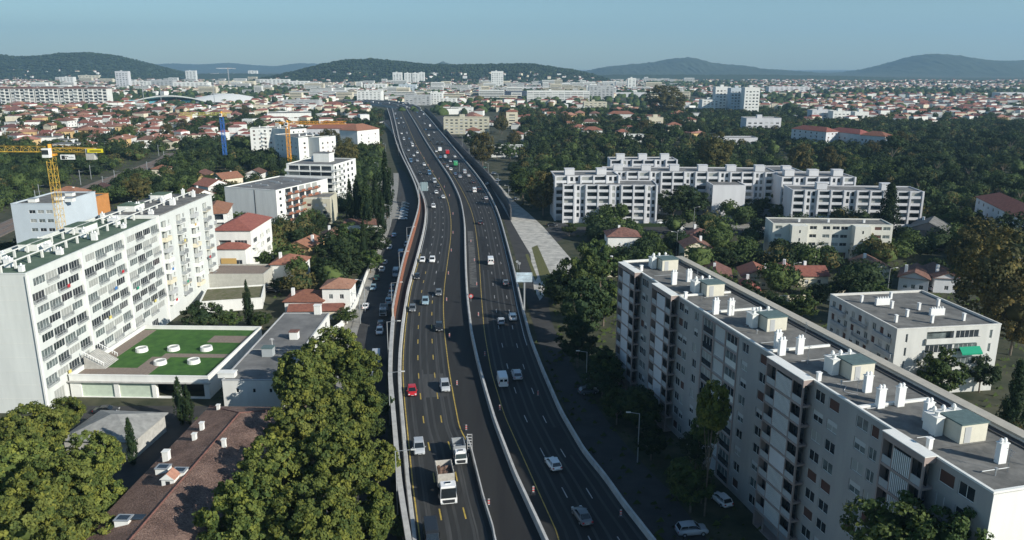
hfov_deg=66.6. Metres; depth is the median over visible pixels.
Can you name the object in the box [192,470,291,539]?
plane tree
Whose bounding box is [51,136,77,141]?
house
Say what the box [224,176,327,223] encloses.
apartment block
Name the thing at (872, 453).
window
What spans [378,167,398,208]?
street
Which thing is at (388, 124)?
slip road
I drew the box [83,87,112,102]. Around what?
apartment block
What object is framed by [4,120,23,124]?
house
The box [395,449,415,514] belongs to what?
street lamp
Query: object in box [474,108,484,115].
house
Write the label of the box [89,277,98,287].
window
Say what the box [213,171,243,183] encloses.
house
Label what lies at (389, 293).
car
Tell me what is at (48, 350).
window
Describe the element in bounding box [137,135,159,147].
house
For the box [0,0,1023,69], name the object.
sky
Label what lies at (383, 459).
plane tree
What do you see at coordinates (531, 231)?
pavement
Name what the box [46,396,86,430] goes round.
plane tree
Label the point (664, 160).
apartment block
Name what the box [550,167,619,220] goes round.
apartment block
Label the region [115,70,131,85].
tower block
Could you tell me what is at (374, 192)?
cypress tree
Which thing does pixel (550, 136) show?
broadleaf tree
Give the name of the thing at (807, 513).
window
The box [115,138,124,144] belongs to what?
broadleaf tree
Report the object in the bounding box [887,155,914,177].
broadleaf tree
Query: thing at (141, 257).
window
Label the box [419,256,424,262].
car
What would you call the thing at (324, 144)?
apartment block
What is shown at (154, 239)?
window
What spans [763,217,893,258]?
apartment block
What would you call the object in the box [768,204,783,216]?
broadleaf tree
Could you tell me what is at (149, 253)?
window
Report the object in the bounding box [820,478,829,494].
window
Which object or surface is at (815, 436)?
window
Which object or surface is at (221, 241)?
window
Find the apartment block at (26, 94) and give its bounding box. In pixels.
[9,87,35,102]
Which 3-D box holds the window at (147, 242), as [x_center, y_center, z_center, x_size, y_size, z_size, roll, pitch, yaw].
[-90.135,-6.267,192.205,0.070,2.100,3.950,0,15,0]
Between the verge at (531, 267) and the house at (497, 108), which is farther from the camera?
the house at (497, 108)
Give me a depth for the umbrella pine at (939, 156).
466.14 m
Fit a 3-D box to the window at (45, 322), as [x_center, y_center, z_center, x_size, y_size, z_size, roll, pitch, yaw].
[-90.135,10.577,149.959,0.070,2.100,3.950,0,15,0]
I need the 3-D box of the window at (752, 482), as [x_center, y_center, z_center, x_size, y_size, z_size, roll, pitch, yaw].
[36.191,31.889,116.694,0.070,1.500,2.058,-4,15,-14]
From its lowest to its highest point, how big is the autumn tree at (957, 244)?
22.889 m
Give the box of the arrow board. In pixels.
[467,434,471,452]
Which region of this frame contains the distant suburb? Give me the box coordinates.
[0,69,1023,139]
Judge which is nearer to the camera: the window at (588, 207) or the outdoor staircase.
the outdoor staircase
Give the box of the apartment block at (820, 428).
[615,252,1023,539]
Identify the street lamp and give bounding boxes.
[387,320,400,359]
[388,371,404,424]
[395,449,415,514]
[626,411,639,462]
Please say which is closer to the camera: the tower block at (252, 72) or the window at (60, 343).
the window at (60, 343)
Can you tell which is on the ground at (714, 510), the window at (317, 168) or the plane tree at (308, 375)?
the plane tree at (308, 375)
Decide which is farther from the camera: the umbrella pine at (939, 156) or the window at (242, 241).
the umbrella pine at (939, 156)
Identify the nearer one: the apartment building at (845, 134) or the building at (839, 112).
the apartment building at (845, 134)
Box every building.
[10,191,97,244]
[59,76,75,81]
[78,75,100,78]
[131,80,150,85]
[151,79,176,85]
[173,81,210,87]
[212,200,232,227]
[215,212,273,263]
[219,80,255,84]
[234,105,274,108]
[260,78,289,84]
[282,98,322,105]
[289,80,309,85]
[289,91,347,92]
[306,124,353,141]
[323,101,343,106]
[339,123,379,145]
[357,90,383,99]
[364,83,386,88]
[398,83,416,90]
[404,93,431,104]
[430,91,442,103]
[439,96,456,102]
[443,114,488,133]
[451,107,472,113]
[465,127,479,137]
[473,91,526,95]
[492,144,522,156]
[506,109,517,127]
[517,131,523,141]
[527,89,589,101]
[581,126,601,138]
[583,100,606,107]
[588,84,613,99]
[607,111,633,118]
[614,92,645,96]
[647,114,662,123]
[666,122,680,137]
[699,97,718,108]
[717,136,757,143]
[740,115,780,127]
[766,86,809,92]
[791,125,839,142]
[807,107,830,120]
[827,108,850,118]
[834,127,866,148]
[850,109,868,118]
[860,131,891,144]
[975,192,1023,258]
[992,92,1023,96]
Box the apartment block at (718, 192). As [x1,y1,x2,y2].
[704,181,745,219]
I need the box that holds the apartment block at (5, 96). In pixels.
[0,87,11,103]
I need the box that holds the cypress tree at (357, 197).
[351,175,362,218]
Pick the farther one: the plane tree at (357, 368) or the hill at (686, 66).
the hill at (686, 66)
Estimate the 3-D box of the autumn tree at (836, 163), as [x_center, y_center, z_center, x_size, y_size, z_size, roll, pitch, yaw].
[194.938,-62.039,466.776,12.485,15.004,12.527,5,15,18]
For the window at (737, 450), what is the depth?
120.77 m
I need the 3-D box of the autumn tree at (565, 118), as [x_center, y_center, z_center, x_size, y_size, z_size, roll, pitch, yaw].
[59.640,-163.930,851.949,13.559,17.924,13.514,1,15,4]
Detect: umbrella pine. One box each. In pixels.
[518,110,526,118]
[560,130,576,139]
[609,114,621,121]
[617,118,635,135]
[642,138,655,144]
[643,128,658,135]
[665,126,674,129]
[665,130,677,134]
[671,115,685,119]
[682,124,698,136]
[879,135,908,159]
[907,169,934,186]
[912,145,932,151]
[926,127,948,133]
[926,152,952,167]
[928,132,944,140]
[955,155,986,173]
[979,130,1001,147]
[982,138,1007,149]
[983,173,1019,192]
[993,155,1015,169]
[999,132,1022,146]
[1008,178,1023,198]
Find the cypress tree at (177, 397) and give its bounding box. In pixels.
[171,376,184,424]
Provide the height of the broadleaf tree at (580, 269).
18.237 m
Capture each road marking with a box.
[393,112,427,250]
[403,256,420,539]
[404,118,465,439]
[409,109,558,539]
[417,271,441,519]
[425,115,526,344]
[428,123,619,539]
[431,300,466,518]
[452,163,590,539]
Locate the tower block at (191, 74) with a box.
[185,70,197,78]
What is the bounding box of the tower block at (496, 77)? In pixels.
[491,70,502,85]
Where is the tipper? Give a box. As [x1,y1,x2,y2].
[451,437,468,463]
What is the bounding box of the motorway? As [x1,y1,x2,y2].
[387,108,647,539]
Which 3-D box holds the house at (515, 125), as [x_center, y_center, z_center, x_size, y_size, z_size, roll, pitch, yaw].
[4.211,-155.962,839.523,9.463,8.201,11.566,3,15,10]
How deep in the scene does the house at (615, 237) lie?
279.68 m
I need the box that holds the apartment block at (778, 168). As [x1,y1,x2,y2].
[765,165,800,170]
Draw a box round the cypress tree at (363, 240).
[358,219,367,261]
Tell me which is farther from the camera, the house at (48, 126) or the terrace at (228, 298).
the house at (48, 126)
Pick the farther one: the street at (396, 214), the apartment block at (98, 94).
the apartment block at (98, 94)
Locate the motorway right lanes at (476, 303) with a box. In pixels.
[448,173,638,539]
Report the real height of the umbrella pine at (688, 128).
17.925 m
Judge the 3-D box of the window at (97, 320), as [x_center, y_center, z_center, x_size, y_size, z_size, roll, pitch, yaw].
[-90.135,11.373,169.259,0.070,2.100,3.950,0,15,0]
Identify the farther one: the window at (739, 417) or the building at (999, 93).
the building at (999, 93)
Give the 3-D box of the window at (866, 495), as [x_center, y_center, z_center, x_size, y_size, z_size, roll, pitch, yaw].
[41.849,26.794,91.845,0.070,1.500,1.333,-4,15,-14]
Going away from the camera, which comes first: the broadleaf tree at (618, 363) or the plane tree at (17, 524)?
the plane tree at (17, 524)
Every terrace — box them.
[67,325,261,398]
[200,284,265,311]
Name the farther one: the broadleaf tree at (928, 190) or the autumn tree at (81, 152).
the autumn tree at (81, 152)
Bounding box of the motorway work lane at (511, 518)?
[402,108,540,539]
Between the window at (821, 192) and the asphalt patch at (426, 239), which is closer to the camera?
the asphalt patch at (426, 239)
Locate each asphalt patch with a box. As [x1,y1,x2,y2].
[416,173,423,182]
[418,373,446,397]
[421,228,430,247]
[434,474,438,495]
[435,271,443,286]
[468,231,477,286]
[479,237,489,269]
[505,346,521,367]
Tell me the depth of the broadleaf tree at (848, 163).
461.48 m
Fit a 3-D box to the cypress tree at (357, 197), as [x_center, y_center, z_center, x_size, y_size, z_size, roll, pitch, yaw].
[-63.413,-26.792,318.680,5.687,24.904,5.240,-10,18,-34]
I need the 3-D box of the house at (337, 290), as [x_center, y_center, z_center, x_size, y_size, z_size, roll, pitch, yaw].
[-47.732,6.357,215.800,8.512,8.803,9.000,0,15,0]
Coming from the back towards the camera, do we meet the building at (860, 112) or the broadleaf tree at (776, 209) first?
the building at (860, 112)
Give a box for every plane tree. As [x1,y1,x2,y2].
[0,400,70,454]
[0,436,52,496]
[0,486,71,539]
[5,451,103,516]
[37,500,115,539]
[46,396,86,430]
[50,429,126,480]
[68,475,128,515]
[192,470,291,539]
[236,432,302,492]
[263,389,329,446]
[265,475,360,539]
[271,348,334,406]
[292,421,375,493]
[300,325,362,389]
[311,371,384,430]
[335,346,382,389]
[343,481,395,539]
[367,439,400,483]
[695,379,730,516]
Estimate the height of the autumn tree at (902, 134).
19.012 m
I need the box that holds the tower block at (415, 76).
[412,72,418,81]
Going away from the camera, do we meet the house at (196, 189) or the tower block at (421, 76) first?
the house at (196, 189)
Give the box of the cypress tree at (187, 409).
[182,384,194,424]
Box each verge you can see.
[525,254,536,279]
[532,245,549,280]
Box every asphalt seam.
[409,254,427,515]
[422,370,452,539]
[435,323,478,539]
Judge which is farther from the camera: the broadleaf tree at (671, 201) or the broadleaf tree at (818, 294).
the broadleaf tree at (671, 201)
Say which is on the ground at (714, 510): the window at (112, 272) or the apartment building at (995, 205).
the apartment building at (995, 205)
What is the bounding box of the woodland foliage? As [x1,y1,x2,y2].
[0,106,1023,162]
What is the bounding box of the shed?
[64,410,167,459]
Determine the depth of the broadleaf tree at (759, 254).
256.74 m
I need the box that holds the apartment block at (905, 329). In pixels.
[827,290,1001,392]
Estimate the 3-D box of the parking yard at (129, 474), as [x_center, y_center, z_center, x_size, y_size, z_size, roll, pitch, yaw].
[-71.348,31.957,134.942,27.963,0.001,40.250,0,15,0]
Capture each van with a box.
[372,348,380,362]
[378,303,387,316]
[392,267,398,276]
[398,249,403,256]
[423,515,439,539]
[487,256,493,264]
[496,370,507,386]
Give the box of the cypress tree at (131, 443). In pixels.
[124,416,138,465]
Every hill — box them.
[0,54,185,79]
[155,63,318,71]
[289,61,586,82]
[586,57,860,75]
[827,54,1023,76]
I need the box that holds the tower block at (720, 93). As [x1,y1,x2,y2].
[712,85,730,109]
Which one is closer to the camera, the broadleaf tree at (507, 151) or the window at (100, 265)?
the window at (100, 265)
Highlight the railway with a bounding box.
[0,153,175,236]
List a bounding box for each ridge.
[182,73,276,79]
[599,74,1023,80]
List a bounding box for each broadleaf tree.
[0,152,4,163]
[5,143,18,149]
[18,136,36,148]
[34,152,57,167]
[58,144,68,154]
[79,137,93,141]
[79,141,91,147]
[90,133,103,142]
[106,138,116,143]
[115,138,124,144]
[120,126,135,135]
[137,132,146,138]
[178,300,224,325]
[183,152,192,161]
[187,169,200,177]
[193,122,202,130]
[195,138,210,148]
[195,148,209,158]
[217,156,230,168]
[218,309,243,325]
[241,112,252,118]
[250,311,272,328]
[268,277,287,291]
[309,255,316,268]
[310,213,328,233]
[310,257,333,276]
[312,230,347,257]
[328,248,366,273]
[332,307,357,324]
[333,222,371,243]
[354,143,372,155]
[358,250,384,272]
[360,227,391,251]
[366,223,375,233]
[368,418,386,441]
[378,392,394,418]
[389,515,403,539]
[463,130,481,146]
[490,142,502,155]
[502,142,518,157]
[508,161,519,171]
[508,167,540,201]
[525,116,537,125]
[528,135,538,142]
[534,144,549,156]
[541,123,553,131]
[544,272,580,301]
[545,135,555,141]
[553,129,567,140]
[554,319,598,367]
[555,243,602,291]
[560,275,611,331]
[561,223,577,234]
[579,238,620,289]
[580,365,624,397]
[585,345,618,374]
[590,350,625,378]
[591,279,617,325]
[598,134,612,144]
[599,388,629,424]
[612,384,661,427]
[621,389,663,422]
[624,397,662,427]
[632,423,666,459]
[652,123,662,130]
[657,188,694,214]
[657,247,672,254]
[663,231,674,251]
[666,457,715,512]
[668,453,703,479]
[671,125,682,137]
[672,184,710,211]
[675,431,714,471]
[681,117,692,124]
[690,417,719,503]
[712,247,740,265]
[713,240,734,255]
[722,273,739,284]
[727,236,752,250]
[735,128,749,135]
[740,279,760,294]
[747,248,768,263]
[760,290,786,305]
[764,193,772,208]
[766,273,788,293]
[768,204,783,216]
[777,302,791,310]
[784,289,819,316]
[804,282,830,308]
[823,281,840,294]
[830,269,863,292]
[839,490,942,539]
[842,159,862,169]
[863,155,882,166]
[868,282,889,291]
[874,162,905,178]
[881,145,898,153]
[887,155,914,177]
[887,525,919,539]
[906,179,933,205]
[906,505,995,539]
[910,168,932,188]
[911,156,919,169]
[914,346,971,391]
[924,193,958,215]
[934,205,958,220]
[939,166,971,188]
[948,207,990,230]
[963,131,978,140]
[966,354,1001,392]
[976,158,995,170]
[977,211,1023,254]
[997,125,1005,131]
[1010,121,1023,129]
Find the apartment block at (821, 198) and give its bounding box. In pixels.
[781,182,924,228]
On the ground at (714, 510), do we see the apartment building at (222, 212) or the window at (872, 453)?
the apartment building at (222, 212)
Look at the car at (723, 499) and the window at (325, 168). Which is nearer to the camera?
the car at (723, 499)
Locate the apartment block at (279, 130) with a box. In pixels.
[260,126,306,153]
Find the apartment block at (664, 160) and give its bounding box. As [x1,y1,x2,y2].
[607,153,677,166]
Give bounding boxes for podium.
[208,264,273,287]
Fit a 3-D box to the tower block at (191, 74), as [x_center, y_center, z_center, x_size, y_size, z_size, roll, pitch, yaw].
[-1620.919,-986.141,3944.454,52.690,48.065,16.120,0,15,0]
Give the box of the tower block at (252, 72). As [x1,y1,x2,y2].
[248,70,257,73]
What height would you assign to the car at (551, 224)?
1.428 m
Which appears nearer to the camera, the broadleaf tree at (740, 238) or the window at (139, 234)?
the window at (139, 234)
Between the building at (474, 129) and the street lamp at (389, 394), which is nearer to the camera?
the street lamp at (389, 394)
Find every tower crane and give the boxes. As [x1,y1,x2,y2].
[0,144,102,229]
[179,111,230,153]
[275,120,345,161]
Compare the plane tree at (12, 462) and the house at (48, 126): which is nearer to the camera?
the plane tree at (12, 462)
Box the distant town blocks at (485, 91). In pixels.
[30,77,697,100]
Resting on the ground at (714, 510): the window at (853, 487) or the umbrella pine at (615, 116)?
the umbrella pine at (615, 116)
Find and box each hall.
[217,304,329,406]
[267,111,310,122]
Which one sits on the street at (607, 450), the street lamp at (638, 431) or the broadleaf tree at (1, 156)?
the street lamp at (638, 431)
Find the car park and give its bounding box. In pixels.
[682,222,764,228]
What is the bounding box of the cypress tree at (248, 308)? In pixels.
[241,279,253,325]
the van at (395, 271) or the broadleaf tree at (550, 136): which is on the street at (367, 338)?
the van at (395, 271)
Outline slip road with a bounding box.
[379,120,408,158]
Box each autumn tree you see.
[70,145,85,157]
[119,173,151,200]
[159,124,173,134]
[177,119,188,126]
[240,105,249,110]
[318,128,342,150]
[333,137,359,158]
[468,131,494,165]
[493,117,502,131]
[495,116,508,133]
[498,112,505,116]
[506,132,521,143]
[510,130,520,136]
[525,170,553,215]
[536,112,544,118]
[561,112,572,123]
[636,121,648,129]
[644,84,689,112]
[696,131,733,166]
[787,142,814,169]
[818,145,835,163]
[827,154,847,169]
[866,140,879,152]
[893,131,908,143]
[944,215,1008,281]
[946,226,1023,323]
[980,274,1023,355]
[1002,415,1023,429]
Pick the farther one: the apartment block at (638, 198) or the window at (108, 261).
the apartment block at (638, 198)
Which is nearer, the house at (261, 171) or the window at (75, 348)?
the window at (75, 348)
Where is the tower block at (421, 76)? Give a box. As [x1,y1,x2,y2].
[419,72,424,80]
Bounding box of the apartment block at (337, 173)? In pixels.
[284,151,355,197]
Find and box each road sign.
[418,182,427,193]
[516,272,531,308]
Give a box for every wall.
[330,306,350,328]
[346,251,374,322]
[387,108,417,194]
[388,316,411,539]
[392,194,419,316]
[425,107,511,219]
[766,290,843,301]
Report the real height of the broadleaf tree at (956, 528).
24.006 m
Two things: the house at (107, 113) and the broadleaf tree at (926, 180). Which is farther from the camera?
the house at (107, 113)
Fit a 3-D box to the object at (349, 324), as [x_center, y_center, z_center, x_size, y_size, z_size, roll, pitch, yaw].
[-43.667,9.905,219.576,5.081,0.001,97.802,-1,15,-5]
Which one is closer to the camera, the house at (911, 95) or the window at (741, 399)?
the window at (741, 399)
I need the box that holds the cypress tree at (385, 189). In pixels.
[377,149,394,217]
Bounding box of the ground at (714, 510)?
[0,70,1023,539]
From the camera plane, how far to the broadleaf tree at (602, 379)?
155.60 m
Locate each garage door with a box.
[82,383,114,395]
[119,383,152,396]
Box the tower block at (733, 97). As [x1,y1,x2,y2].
[726,86,740,109]
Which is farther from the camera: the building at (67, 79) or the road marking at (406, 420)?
the building at (67, 79)
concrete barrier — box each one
[344,99,420,107]
[348,101,409,107]
[392,110,426,539]
[406,109,548,539]
[420,108,655,539]
[466,436,496,539]
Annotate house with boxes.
[1,124,18,133]
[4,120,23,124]
[5,127,22,132]
[13,135,41,145]
[20,128,36,134]
[32,115,47,120]
[35,133,61,141]
[39,129,56,132]
[40,111,51,114]
[42,122,56,129]
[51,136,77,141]
[53,139,81,146]
[53,186,91,191]
[55,128,74,137]
[59,117,76,126]
[64,105,77,109]
[64,116,79,122]
[72,126,94,132]
[77,111,93,113]
[77,120,91,126]
[78,126,95,133]
[79,119,99,121]
[83,123,103,127]
[86,404,291,539]
[90,117,102,122]
[92,127,109,132]
[99,124,115,133]
[99,182,109,187]
[102,116,112,121]
[103,112,115,115]
[107,136,131,146]
[115,123,132,130]
[116,119,130,123]
[121,134,137,143]
[132,123,145,129]
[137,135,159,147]
[139,128,147,134]
[145,115,154,119]
[147,118,162,124]
[150,108,166,114]
[151,165,171,175]
[153,116,166,123]
[162,133,174,138]
[162,137,178,149]
[176,107,187,112]
[178,113,192,118]
[186,186,215,197]
[192,177,227,190]
[197,169,214,180]
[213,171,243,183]
[219,109,231,116]
[245,167,266,178]
[268,252,310,279]
[282,288,324,312]
[287,303,345,318]
[291,234,325,259]
[318,225,345,239]
[320,277,356,310]
[343,219,379,231]
[446,108,458,113]
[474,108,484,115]
[495,105,503,111]
[511,121,519,128]
[574,110,584,115]
[584,119,597,122]
[603,225,641,250]
[615,129,628,138]
[678,235,712,258]
[683,224,711,248]
[684,129,703,136]
[703,261,732,280]
[736,261,770,289]
[738,274,760,290]
[769,259,789,269]
[791,261,830,286]
[848,253,891,278]
[897,263,931,291]
[907,93,916,96]
[909,216,953,250]
[922,262,959,292]
[932,103,946,106]
[933,105,948,109]
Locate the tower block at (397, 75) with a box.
[393,72,402,79]
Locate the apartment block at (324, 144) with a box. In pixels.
[298,134,335,157]
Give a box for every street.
[327,168,416,539]
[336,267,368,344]
[353,209,398,218]
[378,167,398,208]
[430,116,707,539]
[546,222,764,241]
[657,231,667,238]
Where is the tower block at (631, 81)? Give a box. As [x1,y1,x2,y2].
[627,77,635,87]
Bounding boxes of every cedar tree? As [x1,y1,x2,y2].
[872,182,903,234]
[995,358,1023,426]
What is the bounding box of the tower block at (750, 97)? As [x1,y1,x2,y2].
[740,85,759,111]
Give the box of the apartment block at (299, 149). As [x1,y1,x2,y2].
[275,132,326,160]
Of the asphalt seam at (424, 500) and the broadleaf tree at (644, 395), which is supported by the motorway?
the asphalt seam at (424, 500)
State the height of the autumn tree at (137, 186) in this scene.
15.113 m
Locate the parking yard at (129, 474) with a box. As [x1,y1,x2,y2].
[63,406,208,491]
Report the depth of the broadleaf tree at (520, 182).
384.03 m
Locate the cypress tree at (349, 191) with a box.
[344,179,354,218]
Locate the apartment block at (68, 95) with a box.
[58,87,84,103]
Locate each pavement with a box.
[323,173,398,512]
[490,174,571,299]
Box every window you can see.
[32,289,44,303]
[33,274,45,286]
[37,302,49,314]
[37,317,49,332]
[41,344,53,359]
[42,330,53,342]
[45,268,57,280]
[45,283,56,295]
[46,357,57,369]
[46,372,57,387]
[49,311,60,322]
[50,296,61,310]
[54,323,65,337]
[54,338,64,349]
[54,385,65,398]
[57,263,68,274]
[57,278,67,292]
[58,349,69,362]
[58,364,68,376]
[61,305,72,319]
[62,290,72,301]
[65,331,76,345]
[66,316,76,328]
[68,273,78,283]
[69,259,79,271]
[69,357,79,370]
[70,342,80,354]
[72,299,82,310]
[73,285,83,296]
[76,324,86,336]
[77,311,86,322]
[80,336,90,348]
[80,350,89,361]
[85,252,94,262]
[85,265,94,277]
[88,291,98,304]
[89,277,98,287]
[92,302,101,313]
[92,315,101,327]
[95,247,104,258]
[95,261,103,270]
[95,340,104,349]
[96,326,104,337]
[98,272,107,284]
[98,286,107,295]
[102,297,111,308]
[102,310,110,320]
[104,256,113,267]
[105,243,113,252]
[105,320,114,333]
[105,334,113,344]
[108,268,116,277]
[108,281,115,292]
[111,292,119,301]
[111,305,119,315]
[113,253,121,261]
[114,239,122,250]
[114,315,122,325]
[114,328,122,339]
[117,263,124,273]
[117,276,124,285]
[120,287,128,297]
[120,299,127,309]
[123,310,131,320]
[123,322,130,332]
[127,234,134,242]
[127,246,134,257]
[129,269,137,280]
[130,257,137,265]
[132,292,140,303]
[133,280,140,289]
[135,231,142,239]
[135,243,142,251]
[135,314,142,324]
[136,302,143,311]
[138,253,145,263]
[138,265,144,273]
[140,288,147,296]
[141,275,148,285]
[143,227,149,235]
[143,239,149,249]
[143,298,150,308]
[143,309,150,318]
[145,261,152,270]
[146,250,152,257]
[148,271,155,279]
[148,283,154,293]
[150,236,156,243]
[214,214,223,219]
[220,240,230,243]
[235,240,246,242]
[289,165,298,169]
[289,171,298,174]
[300,166,309,170]
[300,172,309,175]
[310,166,319,170]
[311,172,320,175]
[321,166,330,170]
[322,172,331,175]
[564,199,572,202]
[564,206,572,209]
[582,177,591,179]
[587,193,596,195]
[587,199,596,202]
[587,206,595,209]
[595,177,604,179]
[599,186,608,189]
[599,193,608,195]
[623,186,632,189]
[634,200,643,202]
[634,213,642,216]
[635,186,643,189]
[635,193,643,196]
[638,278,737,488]
[662,179,671,182]
[674,179,682,182]
[714,342,723,359]
[715,325,724,342]
[724,366,734,385]
[724,383,733,402]
[725,349,735,368]
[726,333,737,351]
[732,173,740,176]
[733,461,738,473]
[735,444,740,456]
[736,428,741,439]
[737,411,742,423]
[739,394,744,406]
[740,377,745,388]
[741,360,746,371]
[743,342,748,353]
[744,173,752,176]
[748,493,754,505]
[750,476,755,488]
[751,460,757,471]
[753,442,758,454]
[754,425,760,437]
[756,407,761,419]
[757,390,763,401]
[759,372,764,384]
[760,354,766,365]
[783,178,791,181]
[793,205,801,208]
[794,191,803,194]
[794,198,802,201]
[801,524,809,539]
[803,506,811,521]
[805,487,813,502]
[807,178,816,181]
[807,468,816,483]
[809,449,818,464]
[811,429,820,444]
[813,409,822,424]
[815,389,824,403]
[816,517,825,533]
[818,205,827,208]
[818,498,827,514]
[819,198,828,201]
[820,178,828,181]
[820,191,828,194]
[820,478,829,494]
[822,459,832,474]
[824,438,834,454]
[827,418,836,434]
[829,398,839,413]
[832,199,841,201]
[838,252,845,257]
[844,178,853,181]
[846,499,856,515]
[849,479,859,495]
[851,458,862,475]
[854,437,865,453]
[856,415,867,432]
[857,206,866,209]
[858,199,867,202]
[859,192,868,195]
[860,511,866,526]
[863,490,870,498]
[866,469,873,483]
[868,447,876,461]
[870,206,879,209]
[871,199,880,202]
[871,424,879,439]
[872,192,881,195]
[899,192,907,195]
[923,358,949,365]
[925,344,951,352]
[926,331,953,338]
[935,493,950,508]
[939,468,954,488]
[952,357,973,364]
[954,343,976,350]
[954,506,970,519]
[955,330,978,337]
[958,481,974,502]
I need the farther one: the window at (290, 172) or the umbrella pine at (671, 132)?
the umbrella pine at (671, 132)
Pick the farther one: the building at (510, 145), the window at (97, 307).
the building at (510, 145)
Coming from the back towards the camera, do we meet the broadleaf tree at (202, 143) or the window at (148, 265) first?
the broadleaf tree at (202, 143)
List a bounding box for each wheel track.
[393,111,428,539]
[394,110,431,515]
[395,108,449,539]
[396,108,461,539]
[400,111,487,539]
[414,112,581,539]
[417,113,599,539]
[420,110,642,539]
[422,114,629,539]
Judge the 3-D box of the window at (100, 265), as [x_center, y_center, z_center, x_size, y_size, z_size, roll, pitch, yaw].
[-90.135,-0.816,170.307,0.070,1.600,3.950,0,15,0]
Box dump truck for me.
[435,459,458,504]
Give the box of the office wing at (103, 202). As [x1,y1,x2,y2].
[95,193,110,214]
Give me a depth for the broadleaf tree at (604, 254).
230.20 m
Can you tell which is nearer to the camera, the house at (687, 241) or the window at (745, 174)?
the house at (687, 241)
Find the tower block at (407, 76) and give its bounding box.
[404,72,411,82]
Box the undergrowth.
[0,142,1023,539]
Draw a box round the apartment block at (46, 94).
[34,87,60,103]
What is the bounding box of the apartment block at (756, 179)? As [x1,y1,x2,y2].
[602,164,777,215]
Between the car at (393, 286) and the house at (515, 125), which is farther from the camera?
the house at (515, 125)
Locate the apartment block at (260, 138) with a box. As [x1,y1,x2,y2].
[250,126,290,150]
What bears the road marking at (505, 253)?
on the motorway
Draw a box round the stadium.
[129,94,269,103]
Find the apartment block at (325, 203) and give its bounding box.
[303,192,337,223]
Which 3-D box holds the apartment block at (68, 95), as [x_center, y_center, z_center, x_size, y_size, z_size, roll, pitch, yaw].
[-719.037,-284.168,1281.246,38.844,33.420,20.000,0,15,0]
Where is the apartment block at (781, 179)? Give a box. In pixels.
[769,169,856,216]
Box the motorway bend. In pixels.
[344,100,418,107]
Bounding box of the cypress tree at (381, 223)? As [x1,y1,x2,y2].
[375,191,386,233]
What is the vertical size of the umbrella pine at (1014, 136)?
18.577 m
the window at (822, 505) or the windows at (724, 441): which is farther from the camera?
the windows at (724, 441)
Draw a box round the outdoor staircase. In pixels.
[82,342,117,368]
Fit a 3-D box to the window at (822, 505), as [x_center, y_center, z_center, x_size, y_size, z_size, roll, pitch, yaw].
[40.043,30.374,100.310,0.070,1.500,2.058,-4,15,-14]
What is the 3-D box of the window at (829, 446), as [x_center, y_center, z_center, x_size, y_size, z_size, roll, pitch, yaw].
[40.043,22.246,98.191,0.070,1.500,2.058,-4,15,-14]
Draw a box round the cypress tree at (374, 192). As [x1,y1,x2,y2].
[370,173,378,218]
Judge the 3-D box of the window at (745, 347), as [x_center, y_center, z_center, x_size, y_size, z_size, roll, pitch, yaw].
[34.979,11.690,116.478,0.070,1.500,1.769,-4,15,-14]
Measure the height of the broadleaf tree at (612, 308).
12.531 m
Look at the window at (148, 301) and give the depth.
192.90 m
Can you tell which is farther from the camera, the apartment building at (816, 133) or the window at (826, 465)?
the apartment building at (816, 133)
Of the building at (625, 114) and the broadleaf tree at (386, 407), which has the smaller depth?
the broadleaf tree at (386, 407)
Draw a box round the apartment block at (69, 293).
[0,188,218,412]
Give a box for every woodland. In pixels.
[0,52,612,82]
[0,79,1023,114]
[0,107,1023,301]
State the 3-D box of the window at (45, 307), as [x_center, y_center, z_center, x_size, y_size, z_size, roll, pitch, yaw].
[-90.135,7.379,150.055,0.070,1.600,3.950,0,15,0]
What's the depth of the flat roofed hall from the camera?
160.05 m
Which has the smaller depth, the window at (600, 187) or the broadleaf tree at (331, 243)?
the broadleaf tree at (331, 243)
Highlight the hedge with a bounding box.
[571,223,666,226]
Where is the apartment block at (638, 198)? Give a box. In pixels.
[562,180,657,222]
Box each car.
[92,405,119,413]
[265,286,279,292]
[362,303,369,308]
[370,283,376,290]
[375,326,383,334]
[377,320,384,326]
[378,266,384,271]
[385,297,392,303]
[387,290,394,296]
[389,284,395,289]
[407,384,416,395]
[408,304,415,311]
[412,436,425,454]
[414,273,420,279]
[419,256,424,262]
[422,296,428,304]
[429,255,434,262]
[435,288,441,295]
[435,321,443,331]
[440,378,450,391]
[497,317,504,324]
[502,279,508,284]
[508,313,516,320]
[511,369,521,379]
[544,456,561,470]
[546,223,556,226]
[571,505,592,525]
[578,385,598,394]
[675,520,708,537]
[710,491,733,507]
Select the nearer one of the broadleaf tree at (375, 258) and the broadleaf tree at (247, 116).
the broadleaf tree at (375, 258)
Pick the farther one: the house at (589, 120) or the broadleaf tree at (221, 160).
the house at (589, 120)
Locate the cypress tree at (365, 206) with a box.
[359,175,373,221]
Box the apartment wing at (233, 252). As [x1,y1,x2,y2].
[217,242,250,263]
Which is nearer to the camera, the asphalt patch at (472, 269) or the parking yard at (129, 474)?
the parking yard at (129, 474)

